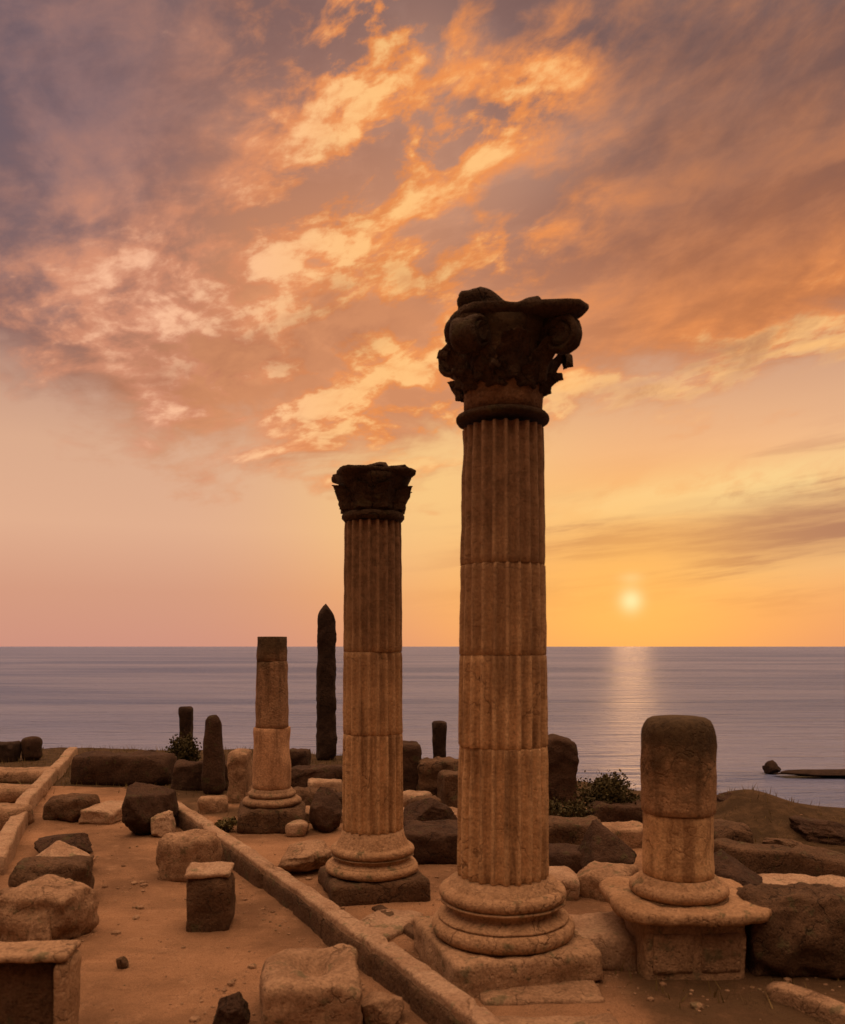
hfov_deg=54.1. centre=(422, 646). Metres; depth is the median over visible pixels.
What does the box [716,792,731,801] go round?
boulder
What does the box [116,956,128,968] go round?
stone
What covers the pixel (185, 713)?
pillar
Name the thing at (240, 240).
sky
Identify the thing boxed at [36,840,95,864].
boulder
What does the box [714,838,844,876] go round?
wall
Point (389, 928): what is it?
paving slab
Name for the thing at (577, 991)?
paving slab
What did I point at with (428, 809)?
boulder
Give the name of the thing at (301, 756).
stone block
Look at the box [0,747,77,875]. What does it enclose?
stone kerb
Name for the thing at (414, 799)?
stone block
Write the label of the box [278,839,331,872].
boulder
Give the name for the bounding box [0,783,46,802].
stone row
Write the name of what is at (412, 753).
stone block
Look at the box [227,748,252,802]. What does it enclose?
stone block
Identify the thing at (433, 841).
stone block
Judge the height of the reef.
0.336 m
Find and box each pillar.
[178,706,192,741]
[316,604,336,759]
[432,721,446,757]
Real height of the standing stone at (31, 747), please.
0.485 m
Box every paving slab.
[359,909,422,940]
[478,980,604,1005]
[495,1013,618,1023]
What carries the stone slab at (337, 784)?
on the ground at (188, 981)
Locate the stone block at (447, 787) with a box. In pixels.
[437,770,457,807]
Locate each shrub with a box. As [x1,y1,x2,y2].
[164,730,201,760]
[549,795,597,817]
[570,769,640,808]
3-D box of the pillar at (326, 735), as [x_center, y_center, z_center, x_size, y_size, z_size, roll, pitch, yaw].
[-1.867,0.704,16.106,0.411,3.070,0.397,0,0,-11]
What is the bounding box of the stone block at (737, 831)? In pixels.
[714,819,753,843]
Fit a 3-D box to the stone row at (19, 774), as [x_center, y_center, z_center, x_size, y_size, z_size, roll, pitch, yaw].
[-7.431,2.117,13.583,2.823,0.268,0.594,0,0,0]
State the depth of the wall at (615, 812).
9.98 m
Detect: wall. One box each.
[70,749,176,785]
[171,759,228,790]
[291,763,342,787]
[293,786,336,805]
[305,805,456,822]
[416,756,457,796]
[549,815,601,844]
[587,799,642,822]
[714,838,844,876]
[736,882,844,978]
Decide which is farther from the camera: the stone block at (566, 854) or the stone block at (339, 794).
the stone block at (339, 794)
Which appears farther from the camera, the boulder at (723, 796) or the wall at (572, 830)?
the boulder at (723, 796)
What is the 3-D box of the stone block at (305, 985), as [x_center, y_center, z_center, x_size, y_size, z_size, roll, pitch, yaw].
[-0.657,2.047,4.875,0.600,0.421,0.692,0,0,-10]
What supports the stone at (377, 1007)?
on the ground at (188, 981)
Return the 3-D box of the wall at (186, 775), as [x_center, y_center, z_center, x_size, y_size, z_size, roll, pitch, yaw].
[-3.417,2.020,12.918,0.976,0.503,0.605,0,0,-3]
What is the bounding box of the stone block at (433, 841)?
[404,819,457,864]
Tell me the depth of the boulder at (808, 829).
9.05 m
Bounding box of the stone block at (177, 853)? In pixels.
[156,829,222,881]
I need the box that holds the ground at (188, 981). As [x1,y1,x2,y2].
[0,747,844,1023]
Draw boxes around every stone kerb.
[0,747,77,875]
[175,801,505,1023]
[766,981,844,1023]
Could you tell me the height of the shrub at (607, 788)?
0.704 m
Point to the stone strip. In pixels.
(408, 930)
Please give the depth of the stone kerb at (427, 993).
5.73 m
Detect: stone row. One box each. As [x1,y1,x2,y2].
[0,766,59,782]
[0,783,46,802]
[0,803,34,830]
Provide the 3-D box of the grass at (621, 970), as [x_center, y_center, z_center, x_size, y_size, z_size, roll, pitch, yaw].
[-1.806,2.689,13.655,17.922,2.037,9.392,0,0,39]
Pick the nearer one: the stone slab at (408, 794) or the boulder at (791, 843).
the boulder at (791, 843)
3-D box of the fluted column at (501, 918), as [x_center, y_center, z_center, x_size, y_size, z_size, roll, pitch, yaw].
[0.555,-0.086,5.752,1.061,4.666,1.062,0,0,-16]
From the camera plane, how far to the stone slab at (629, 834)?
8.97 m
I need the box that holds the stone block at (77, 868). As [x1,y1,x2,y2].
[8,855,94,888]
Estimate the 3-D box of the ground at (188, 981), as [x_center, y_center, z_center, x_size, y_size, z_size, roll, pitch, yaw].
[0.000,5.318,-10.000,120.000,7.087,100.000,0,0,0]
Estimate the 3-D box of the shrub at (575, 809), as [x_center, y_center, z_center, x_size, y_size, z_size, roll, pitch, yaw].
[1.727,2.029,10.088,0.787,0.420,0.578,0,0,38]
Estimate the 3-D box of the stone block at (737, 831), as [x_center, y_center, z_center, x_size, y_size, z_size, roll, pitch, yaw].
[3.316,2.081,9.050,0.446,0.339,0.539,0,0,-6]
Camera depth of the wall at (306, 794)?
11.01 m
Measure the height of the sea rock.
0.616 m
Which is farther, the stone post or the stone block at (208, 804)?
the stone block at (208, 804)
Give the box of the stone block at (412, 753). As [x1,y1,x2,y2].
[403,740,421,790]
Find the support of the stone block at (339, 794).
on the ground at (188, 981)
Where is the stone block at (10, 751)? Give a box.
[0,741,21,761]
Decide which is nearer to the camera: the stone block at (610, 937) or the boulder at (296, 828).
the stone block at (610, 937)
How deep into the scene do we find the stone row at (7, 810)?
10.10 m
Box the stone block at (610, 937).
[569,911,636,970]
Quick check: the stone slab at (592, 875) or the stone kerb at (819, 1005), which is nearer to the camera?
the stone kerb at (819, 1005)
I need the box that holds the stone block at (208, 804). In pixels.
[197,795,227,813]
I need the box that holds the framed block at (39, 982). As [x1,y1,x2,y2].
[0,940,81,1023]
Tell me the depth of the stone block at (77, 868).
7.01 m
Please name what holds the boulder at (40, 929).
on the ground at (188, 981)
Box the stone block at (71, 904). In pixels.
[0,874,98,941]
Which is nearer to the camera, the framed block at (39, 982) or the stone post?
the framed block at (39, 982)
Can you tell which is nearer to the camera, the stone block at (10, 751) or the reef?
the stone block at (10, 751)
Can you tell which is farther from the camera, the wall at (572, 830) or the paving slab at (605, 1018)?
the wall at (572, 830)
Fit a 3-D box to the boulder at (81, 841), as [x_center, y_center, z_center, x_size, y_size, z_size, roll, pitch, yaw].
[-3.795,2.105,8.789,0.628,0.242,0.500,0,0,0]
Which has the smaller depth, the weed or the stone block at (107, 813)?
the weed
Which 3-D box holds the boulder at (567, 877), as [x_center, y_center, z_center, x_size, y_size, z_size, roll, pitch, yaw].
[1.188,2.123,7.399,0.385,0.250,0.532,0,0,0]
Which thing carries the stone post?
on the ground at (188, 981)
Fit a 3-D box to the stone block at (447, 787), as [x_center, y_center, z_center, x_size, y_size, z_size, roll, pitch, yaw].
[0.395,1.961,11.147,0.342,0.569,0.398,0,0,-17]
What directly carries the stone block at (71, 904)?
on the ground at (188, 981)
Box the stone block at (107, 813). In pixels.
[79,800,122,824]
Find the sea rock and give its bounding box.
[762,760,780,773]
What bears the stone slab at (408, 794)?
on the ground at (188, 981)
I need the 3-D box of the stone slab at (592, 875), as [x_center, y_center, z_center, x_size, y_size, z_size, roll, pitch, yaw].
[1.634,2.102,7.427,0.465,0.287,0.563,0,0,32]
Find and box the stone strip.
[372,905,413,939]
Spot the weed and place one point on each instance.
(227, 824)
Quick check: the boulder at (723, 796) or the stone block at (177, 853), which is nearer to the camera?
the stone block at (177, 853)
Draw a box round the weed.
[214,816,236,831]
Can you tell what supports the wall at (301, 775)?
on the ground at (188, 981)
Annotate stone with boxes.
[21,736,42,760]
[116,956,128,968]
[201,715,225,793]
[212,991,250,1023]
[361,991,403,1023]
[547,734,578,804]
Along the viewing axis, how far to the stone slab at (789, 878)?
7.37 m
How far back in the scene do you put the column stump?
5.56 m
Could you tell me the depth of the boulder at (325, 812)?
9.80 m
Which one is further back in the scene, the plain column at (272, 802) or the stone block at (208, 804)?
the stone block at (208, 804)
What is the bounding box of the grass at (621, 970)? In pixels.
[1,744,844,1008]
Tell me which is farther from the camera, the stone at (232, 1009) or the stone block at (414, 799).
the stone block at (414, 799)
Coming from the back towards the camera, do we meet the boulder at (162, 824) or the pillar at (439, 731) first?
the pillar at (439, 731)
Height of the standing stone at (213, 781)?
1.209 m
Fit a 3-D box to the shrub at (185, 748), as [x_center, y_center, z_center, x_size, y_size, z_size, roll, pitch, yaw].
[-4.115,1.814,14.310,0.728,0.842,0.544,0,0,26]
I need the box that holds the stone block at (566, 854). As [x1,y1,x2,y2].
[549,843,581,873]
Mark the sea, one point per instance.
(783, 708)
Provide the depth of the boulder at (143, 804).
9.64 m
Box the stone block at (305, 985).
[259,943,362,1023]
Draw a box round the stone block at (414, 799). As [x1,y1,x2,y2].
[407,795,441,804]
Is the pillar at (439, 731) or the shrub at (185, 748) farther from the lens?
the pillar at (439, 731)
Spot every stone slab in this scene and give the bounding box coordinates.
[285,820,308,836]
[307,778,342,791]
[403,790,432,806]
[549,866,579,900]
[577,861,638,901]
[601,820,642,848]
[758,873,844,886]
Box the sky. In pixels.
[0,0,844,646]
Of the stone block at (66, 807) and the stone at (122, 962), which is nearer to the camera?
the stone at (122, 962)
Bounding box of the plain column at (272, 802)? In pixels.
[237,637,306,833]
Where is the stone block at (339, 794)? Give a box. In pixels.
[336,792,341,803]
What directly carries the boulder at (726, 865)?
on the ground at (188, 981)
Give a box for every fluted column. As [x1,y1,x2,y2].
[318,462,429,906]
[413,287,603,997]
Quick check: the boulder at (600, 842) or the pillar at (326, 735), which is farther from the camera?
the pillar at (326, 735)
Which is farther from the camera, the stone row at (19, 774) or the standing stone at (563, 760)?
the stone row at (19, 774)
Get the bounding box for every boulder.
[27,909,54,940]
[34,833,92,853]
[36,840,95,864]
[121,782,178,834]
[150,810,175,837]
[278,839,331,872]
[309,787,341,832]
[403,797,456,824]
[577,819,636,868]
[714,849,762,885]
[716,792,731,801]
[762,838,802,847]
[789,815,844,845]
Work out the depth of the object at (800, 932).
5.48 m
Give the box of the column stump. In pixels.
[599,715,771,980]
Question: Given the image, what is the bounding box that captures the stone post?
[185,861,235,931]
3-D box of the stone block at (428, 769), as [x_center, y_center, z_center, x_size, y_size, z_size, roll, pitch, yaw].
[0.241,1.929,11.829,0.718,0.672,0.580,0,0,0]
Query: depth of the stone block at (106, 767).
13.13 m
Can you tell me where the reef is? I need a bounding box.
[773,769,844,776]
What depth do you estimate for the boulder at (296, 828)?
9.62 m
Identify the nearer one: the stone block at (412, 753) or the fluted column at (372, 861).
the fluted column at (372, 861)
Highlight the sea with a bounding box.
[0,647,844,807]
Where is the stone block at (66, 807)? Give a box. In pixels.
[42,793,99,821]
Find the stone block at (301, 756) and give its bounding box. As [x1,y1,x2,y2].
[290,748,310,767]

